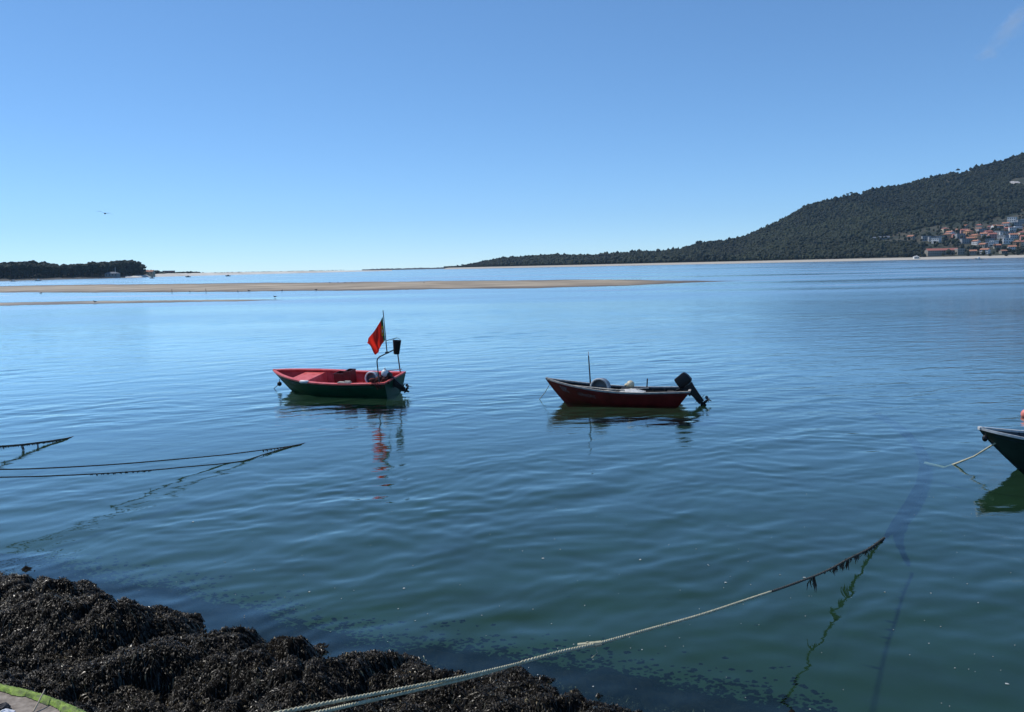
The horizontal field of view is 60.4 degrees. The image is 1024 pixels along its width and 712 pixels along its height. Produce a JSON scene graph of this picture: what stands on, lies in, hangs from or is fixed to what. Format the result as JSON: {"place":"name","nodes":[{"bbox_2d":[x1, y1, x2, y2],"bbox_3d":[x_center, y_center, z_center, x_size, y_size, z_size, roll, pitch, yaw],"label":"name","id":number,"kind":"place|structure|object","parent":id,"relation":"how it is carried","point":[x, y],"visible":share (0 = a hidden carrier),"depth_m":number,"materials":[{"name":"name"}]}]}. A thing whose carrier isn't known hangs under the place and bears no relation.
{"place":"outdoors","nodes":[
{"label":"outdoors","id":0,"kind":"place"},
{"bbox_2d":[0,553,60,572],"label":"shore","id":1,"kind":"structure","parent":0,"point":[6,563],"depth_m":14.52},
{"bbox_2d":[0,276,124,280],"bbox_3d":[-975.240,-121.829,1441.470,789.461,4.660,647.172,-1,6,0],"label":"wooded bank","id":2,"kind":"structure","parent":0,"point":[55,278],"depth_m":1238.98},
{"bbox_2d":[0,262,9,276],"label":"pine tree","id":3,"kind":"object","parent":2,"relation":"on","point":[5,271],"visible":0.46,"depth_m":1229.70,"materials":[{"name":"green plant"}]},
{"bbox_2d":[3,264,16,278],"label":"pine tree","id":4,"kind":"object","parent":2,"relation":"on","point":[12,266],"visible":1,"depth_m":1214.71,"materials":[{"name":"green plant"}]},
{"bbox_2d":[8,261,17,277],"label":"pine tree","id":5,"kind":"object","parent":2,"relation":"on","point":[10,262],"visible":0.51,"depth_m":1234.63,"materials":[{"name":"green plant"}]},
{"bbox_2d":[11,264,19,278],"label":"pine tree","id":6,"kind":"object","parent":2,"relation":"on","point":[16,272],"visible":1,"depth_m":1219.68,"materials":[{"name":"green plant"}]},
{"bbox_2d":[17,263,27,277],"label":"pine tree","id":7,"kind":"object","parent":2,"relation":"on","point":[22,267],"visible":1,"depth_m":1228.16,"materials":[{"name":"green plant"}]},
{"bbox_2d":[25,262,31,278],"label":"pine tree","id":8,"kind":"object","parent":2,"relation":"on","point":[29,271],"visible":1,"depth_m":1235.66,"materials":[{"name":"green plant"}]},
{"bbox_2d":[26,263,38,277],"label":"pine tree","id":9,"kind":"object","parent":2,"relation":"on","point":[31,265],"visible":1,"depth_m":1233.35,"materials":[{"name":"green plant"}]},
{"bbox_2d":[28,260,38,273],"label":"pine tree","id":10,"kind":"object","parent":2,"relation":"on","point":[33,262],"visible":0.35,"depth_m":1253.90,"materials":[{"name":"green plant"}]},
{"bbox_2d":[30,265,41,277],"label":"pine tree","id":11,"kind":"object","parent":2,"relation":"on","point":[37,267],"visible":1,"depth_m":1238.07,"materials":[{"name":"green plant"}]},
{"bbox_2d":[40,263,50,277],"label":"pine tree","id":12,"kind":"object","parent":2,"relation":"on","point":[44,271],"visible":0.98,"depth_m":1248.88,"materials":[{"name":"green plant"}]},
{"bbox_2d":[42,264,51,277],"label":"pine tree","id":13,"kind":"object","parent":2,"relation":"on","point":[47,266],"visible":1,"depth_m":1246.93,"materials":[{"name":"green plant"}]},
{"bbox_2d":[51,266,57,276],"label":"pine tree","id":14,"kind":"object","parent":2,"relation":"on","point":[54,269],"visible":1,"depth_m":1255.61,"materials":[{"name":"green plant"}]},
{"bbox_2d":[57,267,62,275],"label":"pine tree","id":15,"kind":"object","parent":2,"relation":"on","point":[59,271],"visible":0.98,"depth_m":1264.21,"materials":[{"name":"green plant"}]},
{"bbox_2d":[60,265,68,277],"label":"pine tree","id":16,"kind":"object","parent":2,"relation":"on","point":[65,269],"visible":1,"depth_m":1268.16,"materials":[{"name":"green plant"}]},
{"bbox_2d":[67,264,74,274],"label":"pine tree","id":17,"kind":"object","parent":2,"relation":"on","point":[71,271],"visible":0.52,"depth_m":1296.77,"materials":[{"name":"green plant"}]},
{"bbox_2d":[1,261,141,278],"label":"undergrowth","id":18,"kind":"object","parent":2,"relation":"on","point":[81,274],"visible":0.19,"depth_m":1307.11,"materials":[{"name":"green plant"}]},
{"bbox_2d":[74,265,79,274],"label":"pine tree","id":19,"kind":"object","parent":2,"relation":"on","point":[77,271],"visible":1,"depth_m":1289.53,"materials":[{"name":"green plant"}]},
{"bbox_2d":[74,264,82,276],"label":"pine tree","id":20,"kind":"object","parent":2,"relation":"on","point":[79,266],"visible":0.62,"depth_m":1303.88,"materials":[{"name":"green plant"}]},
{"bbox_2d":[80,265,89,276],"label":"pine tree","id":21,"kind":"object","parent":2,"relation":"on","point":[84,269],"visible":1,"depth_m":1304.18,"materials":[{"name":"green plant"}]},
{"bbox_2d":[87,263,96,276],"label":"pine tree","id":22,"kind":"object","parent":2,"relation":"on","point":[91,266],"visible":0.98,"depth_m":1314.10,"materials":[{"name":"green plant"}]},
{"bbox_2d":[93,263,100,276],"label":"pine tree","id":23,"kind":"object","parent":2,"relation":"on","point":[97,266],"visible":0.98,"depth_m":1325.44,"materials":[{"name":"green plant"}]},
{"bbox_2d":[100,263,110,272],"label":"pine tree","id":24,"kind":"object","parent":2,"relation":"on","point":[105,269],"visible":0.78,"depth_m":1348.10,"materials":[{"name":"green plant"}]},
{"bbox_2d":[105,272,119,277],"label":"shore house","id":25,"kind":"structure","parent":2,"relation":"on","point":[113,274],"depth_m":1330.73,"materials":[{"name":"grey stone"}]},
{"bbox_2d":[108,261,116,271],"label":"pine tree","id":26,"kind":"object","parent":2,"relation":"on","point":[113,270],"visible":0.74,"depth_m":1368.61,"materials":[{"name":"green plant"}]},
{"bbox_2d":[109,263,118,269],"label":"pine tree","id":27,"kind":"object","parent":2,"relation":"on","point":[113,265],"visible":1,"depth_m":1359.18,"materials":[{"name":"green plant"}]},
{"bbox_2d":[116,262,122,272],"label":"pine tree","id":28,"kind":"object","parent":2,"relation":"on","point":[119,268],"visible":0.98,"depth_m":1366.21,"materials":[{"name":"green plant"}]},
{"bbox_2d":[121,262,126,274],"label":"pine tree","id":29,"kind":"object","parent":2,"relation":"on","point":[123,268],"visible":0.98,"depth_m":1376.77,"materials":[{"name":"green plant"}]},
{"bbox_2d":[125,270,391,277],"bbox_3d":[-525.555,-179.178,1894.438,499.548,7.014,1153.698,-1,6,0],"label":"beach","id":30,"kind":"structure","parent":0,"point":[203,274],"depth_m":1675.60,"materials":[{"name":"beige sand"}]},
{"bbox_2d":[127,261,134,272],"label":"pine tree","id":31,"kind":"object","parent":30,"relation":"on","point":[130,269],"visible":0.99,"depth_m":1395.46,"materials":[{"name":"green plant"}]},
{"bbox_2d":[133,262,139,274],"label":"pine tree","id":32,"kind":"object","parent":30,"relation":"on","point":[136,268],"visible":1,"depth_m":1403.78,"materials":[{"name":"green plant"}]},
{"bbox_2d":[144,269,154,276],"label":"shore house","id":33,"kind":"structure","parent":30,"relation":"on","point":[151,273],"depth_m":1461.47,"materials":[{"name":"white tile"}]},
{"bbox_2d":[139,270,333,274],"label":"scrub","id":34,"kind":"object","parent":30,"relation":"on","point":[156,272],"visible":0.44,"depth_m":1579.36,"materials":[{"name":"green plant"}]},
{"bbox_2d":[0,566,794,711],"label":"rocky shore","id":35,"kind":"structure","parent":0,"point":[643,691],"depth_m":9.19,"materials":[{"name":"black stone"}]},
{"bbox_2d":[0,691,59,711],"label":"concrete ledge","id":36,"kind":"object","parent":35,"relation":"on","point":[21,703],"visible":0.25,"depth_m":6.58,"materials":[{"name":"grey concrete"}]},
{"bbox_2d":[0,702,10,710],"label":"stone","id":37,"kind":"object","parent":36,"relation":"on","point":[4,705],"visible":0.72,"depth_m":6.50,"materials":[{"name":"grey stone"}]},
{"bbox_2d":[0,708,15,711],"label":"stone","id":38,"kind":"object","parent":36,"relation":"on","point":[6,710],"visible":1,"depth_m":6.40,"materials":[{"name":"white stone"}]},
{"bbox_2d":[32,689,44,711],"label":"twig","id":39,"kind":"object","parent":36,"relation":"on","point":[36,705],"visible":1,"depth_m":6.51,"materials":[{"name":"beige wood"}]},
{"bbox_2d":[0,684,85,711],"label":"algae","id":40,"kind":"object","parent":36,"relation":"on","point":[60,706],"visible":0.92,"depth_m":6.63,"materials":[{"name":"green plant"}]},
{"bbox_2d":[1,575,628,711],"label":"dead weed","id":41,"kind":"object","parent":35,"relation":"on","point":[256,668],"visible":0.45,"depth_m":8.56,"materials":[{"name":"brown plant"}]},
{"bbox_2d":[0,570,704,711],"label":"seaweed","id":42,"kind":"object","parent":35,"relation":"on","point":[224,658],"visible":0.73,"depth_m":8.63,"materials":[{"name":"black plant"}]},
{"bbox_2d":[0,395,1023,711],"bbox_3d":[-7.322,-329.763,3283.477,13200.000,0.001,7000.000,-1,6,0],"label":"seabed","id":43,"kind":"structure","parent":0,"point":[480,543],"depth_m":15.15,"materials":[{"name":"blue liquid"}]},
{"bbox_2d":[0,430,354,469],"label":"mooring line","id":44,"kind":"object","parent":43,"relation":"attached to","point":[156,460],"visible":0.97,"depth_m":18.40,"materials":[{"name":"fabric"}]},
{"bbox_2d":[0,443,300,477],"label":"mooring line","id":45,"kind":"object","parent":44,"relation":"attached to","point":[113,473],"visible":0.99,"depth_m":17.93,"materials":[{"name":"fabric"}]},
{"bbox_2d":[362,267,444,269],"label":"breakwater","id":46,"kind":"object","parent":43,"relation":"on","point":[404,268],"visible":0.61,"depth_m":3595.32,"materials":[{"name":"beige sand"}]},
{"bbox_2d":[2,552,836,711],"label":"drowned seaweed","id":47,"kind":"object","parent":43,"relation":"on","point":[773,704],"visible":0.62,"depth_m":11.35,"materials":[{"name":"black plant"}]},
{"bbox_2d":[274,427,929,711],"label":"mooring rope","id":48,"kind":"object","parent":43,"relation":"attached to","point":[905,511],"visible":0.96,"depth_m":6.87,"materials":[{"name":"beige fabric"}]},
{"bbox_2d":[0,257,1023,525],"bbox_3d":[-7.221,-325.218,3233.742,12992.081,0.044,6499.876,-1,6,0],"label":"water","id":49,"kind":"structure","parent":0,"point":[936,343],"depth_m":41.99,"materials":[{"name":"blue liquid"}]},
{"bbox_2d":[0,436,72,449],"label":"mooring line","id":50,"kind":"object","parent":49,"relation":"on","point":[29,444],"visible":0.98,"depth_m":22.25,"materials":[{"name":"fabric"}]},
{"bbox_2d":[0,300,259,305],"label":"sandbar","id":51,"kind":"structure","parent":49,"relation":"in","point":[75,302],"depth_m":137.48,"materials":[{"name":"beige sand"}]},
{"bbox_2d":[273,311,410,396],"bbox_3d":[-6.093,-0.063,30.730,5.562,3.094,1.886,1,14,21],"label":"fishing boat","id":52,"kind":"object","parent":49,"relation":"on","point":[321,382],"visible":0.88,"depth_m":30.30,"materials":[{"name":"green paint"}]},
{"bbox_2d":[299,380,308,383],"bbox_3d":[-7.187,0.896,30.438,0.360,0.114,0.120,1,6,20],"label":"fender","id":53,"kind":"object","parent":52,"relation":"on","point":[303,381],"visible":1,"depth_m":30.40,"materials":[{"name":"white plastic"}]},
{"bbox_2d":[333,371,343,382],"bbox_3d":[-5.985,0.734,31.002,0.420,0.340,0.430,1,14,21],"label":"fish crate","id":54,"kind":"object","parent":52,"relation":"on","point":[338,376],"visible":0.66,"depth_m":30.84,"materials":[{"name":"red plastic"}]},
{"bbox_2d":[337,381,351,383],"bbox_3d":[-5.697,0.889,29.939,0.500,0.070,0.160,1,14,21],"label":"board","id":55,"kind":"object","parent":52,"relation":"on","point":[344,382],"visible":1,"depth_m":29.88,"materials":[{"name":"grey wood"}]},
{"bbox_2d":[343,368,356,382],"bbox_3d":[-5.665,0.761,30.830,0.260,0.560,0.450,1,14,21],"label":"fish crate","id":56,"kind":"object","parent":52,"relation":"on","point":[349,374],"visible":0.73,"depth_m":30.68,"materials":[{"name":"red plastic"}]},
{"bbox_2d":[365,371,379,382],"bbox_3d":[-4.750,0.754,30.030,0.493,0.489,0.268,1,6,22],"label":"round tub","id":57,"kind":"object","parent":52,"relation":"on","point":[370,374],"visible":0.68,"depth_m":30.05,"materials":[{"name":"grey plastic"}]},
{"bbox_2d":[369,376,389,389],"bbox_3d":[-4.498,0.900,29.724,0.782,0.427,0.652,-1,6,0],"label":"net heap","id":58,"kind":"object","parent":52,"relation":"on","point":[382,379],"visible":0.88,"depth_m":29.60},
{"bbox_2d":[381,368,388,376],"bbox_3d":[-4.332,0.568,29.994,0.260,0.316,0.254,-1,6,0],"label":"float buoy","id":59,"kind":"object","parent":52,"relation":"on","point":[384,372],"visible":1,"depth_m":29.91,"materials":[{"name":"white plastic"}]},
{"bbox_2d":[392,338,400,354],"bbox_3d":[-3.974,-0.347,30.349,0.311,0.572,0.307,5,7,17],"label":"bucket","id":60,"kind":"object","parent":52,"relation":"hanging from","point":[396,346],"visible":1,"depth_m":30.26,"materials":[{"name":"black plastic"}]},
{"bbox_2d":[0,280,720,292],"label":"sandbank","id":61,"kind":"structure","parent":49,"relation":"in","point":[331,286],"depth_m":224.81,"materials":[{"name":"beige sand"}]},
{"bbox_2d":[545,352,710,405],"bbox_3d":[3.543,0.745,27.186,5.132,1.753,1.396,0,6,15],"label":"fishing boat","id":62,"kind":"object","parent":49,"relation":"on","point":[567,391],"visible":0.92,"depth_m":26.78,"materials":[{"name":"brown wood"}]},
{"bbox_2d":[575,385,624,390],"bbox_3d":[2.452,0.976,27.170,2.146,0.137,0.130,1,6,25],"label":"oar","id":63,"kind":"object","parent":62,"relation":"on","point":[600,388],"visible":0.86,"depth_m":27.04,"materials":[{"name":"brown wood"}]},
{"bbox_2d":[590,378,610,389],"bbox_3d":[2.751,0.976,27.304,0.618,0.614,0.328,1,6,25],"label":"round tub","id":64,"kind":"object","parent":62,"relation":"on","point":[601,382],"visible":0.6,"depth_m":27.35,"materials":[{"name":"grey plastic"}]},
{"bbox_2d":[606,388,648,390],"bbox_3d":[3.405,1.035,27.008,1.632,0.057,0.130,-2,6,-9],"label":"oar","id":65,"kind":"object","parent":62,"relation":"on","point":[624,389],"visible":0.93,"depth_m":27.00,"materials":[{"name":"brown wood"}]},
{"bbox_2d":[625,380,633,387],"bbox_3d":[3.658,0.886,27.391,0.309,0.250,0.250,-1,6,0],"label":"float buoy","id":66,"kind":"object","parent":62,"relation":"in","point":[629,384],"visible":0.91,"depth_m":27.31,"materials":[{"name":"beige plastic"}]},
{"bbox_2d":[619,388,645,391],"bbox_3d":[3.673,1.055,26.872,0.750,0.129,0.420,1,6,23],"label":"crumpled sheet","id":67,"kind":"object","parent":62,"relation":"in","point":[631,390],"visible":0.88,"depth_m":26.78,"materials":[{"name":"white fabric"}]},
{"bbox_2d":[978,426,1023,474],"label":"rowing boat","id":68,"kind":"object","parent":49,"relation":"on","point":[1009,445],"visible":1,"depth_m":17.63,"materials":[{"name":"green paint"}]},
{"bbox_2d":[924,443,995,468],"bbox_3d":[9.255,2.046,18.304,0.223,0.718,1.499,-5,7,-33],"label":"bow line","id":69,"kind":"object","parent":68,"relation":"attached to","point":[940,466],"visible":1,"depth_m":18.26,"materials":[{"name":"fabric"}]},
{"bbox_2d":[982,431,987,441],"bbox_3d":[9.489,1.591,17.655,0.110,0.252,0.118,-1,6,0],"label":"hanging fender","id":70,"kind":"object","parent":68,"relation":"hanging from","point":[985,438],"visible":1,"depth_m":17.62,"materials":[{"name":"black plastic"}]},
{"bbox_2d":[0,0,1023,272],"label":"sky","id":71,"kind":"structure","parent":0,"point":[209,136],"materials":[{"name":"blue"}]},
{"bbox_2d":[192,481,1010,709],"bbox_3d":[0.911,2.967,13.059,15.628,0.032,8.917,-1,6,5],"label":"floating foam","id":72,"kind":"object","parent":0,"point":[699,608],"visible":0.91,"depth_m":11.08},
{"bbox_2d":[445,158,1023,268],"bbox_3d":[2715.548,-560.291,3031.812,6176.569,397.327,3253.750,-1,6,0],"label":"hill","id":73,"kind":"structure","parent":0,"point":[984,223],"depth_m":1872.80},
{"bbox_2d":[444,152,1023,267],"bbox_3d":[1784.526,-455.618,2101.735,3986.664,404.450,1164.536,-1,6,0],"label":"forest","id":74,"kind":"object","parent":73,"relation":"on","point":[833,231],"visible":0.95,"depth_m":2173.51,"materials":[{"name":"green plant"}]},
{"bbox_2d":[907,234,914,239],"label":"house","id":75,"kind":"structure","parent":73,"relation":"on","point":[912,236],"depth_m":1866.07,"materials":[{"name":"beige paint"}]},
{"bbox_2d":[921,236,930,240],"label":"house","id":76,"kind":"structure","parent":73,"relation":"on","point":[924,238],"depth_m":1825.46,"materials":[{"name":"grey stone"}]},
{"bbox_2d":[931,238,940,242],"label":"house","id":77,"kind":"structure","parent":73,"relation":"on","point":[935,239],"depth_m":1780.82,"materials":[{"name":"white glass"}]},
{"bbox_2d":[924,248,957,255],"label":"long building","id":78,"kind":"structure","parent":73,"relation":"on","point":[934,252],"depth_m":1634.73,"materials":[{"name":"stone"}]},
{"bbox_2d":[943,233,951,238],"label":"house","id":79,"kind":"structure","parent":73,"relation":"on","point":[949,236],"depth_m":1812.41,"materials":[{"name":"orange tile"}]},
{"bbox_2d":[954,249,964,254],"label":"stone building","id":80,"kind":"structure","parent":73,"relation":"on","point":[960,251],"depth_m":1620.74,"materials":[{"name":"grey stone"}]},
{"bbox_2d":[955,233,965,238],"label":"house","id":81,"kind":"structure","parent":73,"relation":"on","point":[957,235],"depth_m":1796.69,"materials":[{"name":"white paint"}]},
{"bbox_2d":[960,238,970,243],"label":"house","id":82,"kind":"structure","parent":73,"relation":"on","point":[965,241],"depth_m":1732.56,"materials":[{"name":"grey stone"}]},
{"bbox_2d":[963,230,972,236],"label":"house","id":83,"kind":"structure","parent":73,"relation":"on","point":[969,231],"depth_m":1802.75,"materials":[{"name":"orange tile"}]},
{"bbox_2d":[969,249,976,254],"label":"house","id":84,"kind":"structure","parent":73,"relation":"on","point":[972,252],"depth_m":1605.93,"materials":[{"name":"white paint"}]},
{"bbox_2d":[969,233,980,239],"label":"house","id":85,"kind":"structure","parent":73,"relation":"on","point":[976,236],"depth_m":1747.71,"materials":[{"name":"orange tile"}]},
{"bbox_2d":[971,239,980,244],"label":"house","id":86,"kind":"structure","parent":73,"relation":"on","point":[975,242],"depth_m":1706.51,"materials":[{"name":"white tile"}]},
{"bbox_2d":[978,242,987,247],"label":"house","id":87,"kind":"structure","parent":73,"relation":"on","point":[984,245],"depth_m":1665.44,"materials":[{"name":"orange tile"}]},
{"bbox_2d":[979,247,990,253],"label":"house","id":88,"kind":"structure","parent":73,"relation":"on","point":[987,250],"depth_m":1601.88,"materials":[{"name":"white tile"}]},
{"bbox_2d":[987,232,996,237],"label":"house","id":89,"kind":"structure","parent":73,"relation":"on","point":[993,235],"depth_m":1746.91,"materials":[{"name":"white paint"}]},
{"bbox_2d":[993,243,1000,248],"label":"house","id":90,"kind":"structure","parent":73,"relation":"on","point":[998,245],"depth_m":1638.95,"materials":[{"name":"orange tile"}]},
{"bbox_2d":[997,235,1008,240],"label":"house","id":91,"kind":"structure","parent":73,"relation":"on","point":[1002,236],"depth_m":1708.79,"materials":[{"name":"white paint"}]},
{"bbox_2d":[999,250,1007,253],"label":"house","id":92,"kind":"structure","parent":73,"relation":"on","point":[1002,251],"depth_m":1584.03,"materials":[{"name":"white paint"}]},
{"bbox_2d":[1002,222,1009,226],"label":"house","id":93,"kind":"structure","parent":73,"relation":"on","point":[1006,224],"depth_m":1851.92,"materials":[{"name":"white paint"}]},
{"bbox_2d":[1003,238,1013,243],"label":"house","id":94,"kind":"structure","parent":73,"relation":"on","point":[1007,240],"depth_m":1671.74,"materials":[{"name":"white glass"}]},
{"bbox_2d":[1007,217,1016,221],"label":"house","id":95,"kind":"structure","parent":73,"relation":"on","point":[1011,219],"depth_m":1894.84,"materials":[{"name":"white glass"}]},
{"bbox_2d":[1007,245,1016,249],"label":"house","id":96,"kind":"structure","parent":73,"relation":"on","point":[1012,247],"depth_m":1602.39,"materials":[{"name":"orange tile"}]},
{"bbox_2d":[1008,227,1017,231],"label":"house","id":97,"kind":"structure","parent":73,"relation":"on","point":[1013,229],"depth_m":1783.49,"materials":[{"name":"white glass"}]},
{"bbox_2d":[1008,233,1018,238],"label":"house","id":98,"kind":"structure","parent":73,"relation":"on","point":[1014,235],"depth_m":1712.24,"materials":[{"name":"white paint"}]},
{"bbox_2d":[1012,222,1021,225],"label":"house","id":99,"kind":"structure","parent":73,"relation":"on","point":[1017,223],"depth_m":1828.71,"materials":[{"name":"grey paint"}]},
{"bbox_2d":[1013,240,1020,246],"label":"house","id":100,"kind":"structure","parent":73,"relation":"on","point":[1015,242],"depth_m":1633.36,"materials":[{"name":"orange tile"}]}
]}

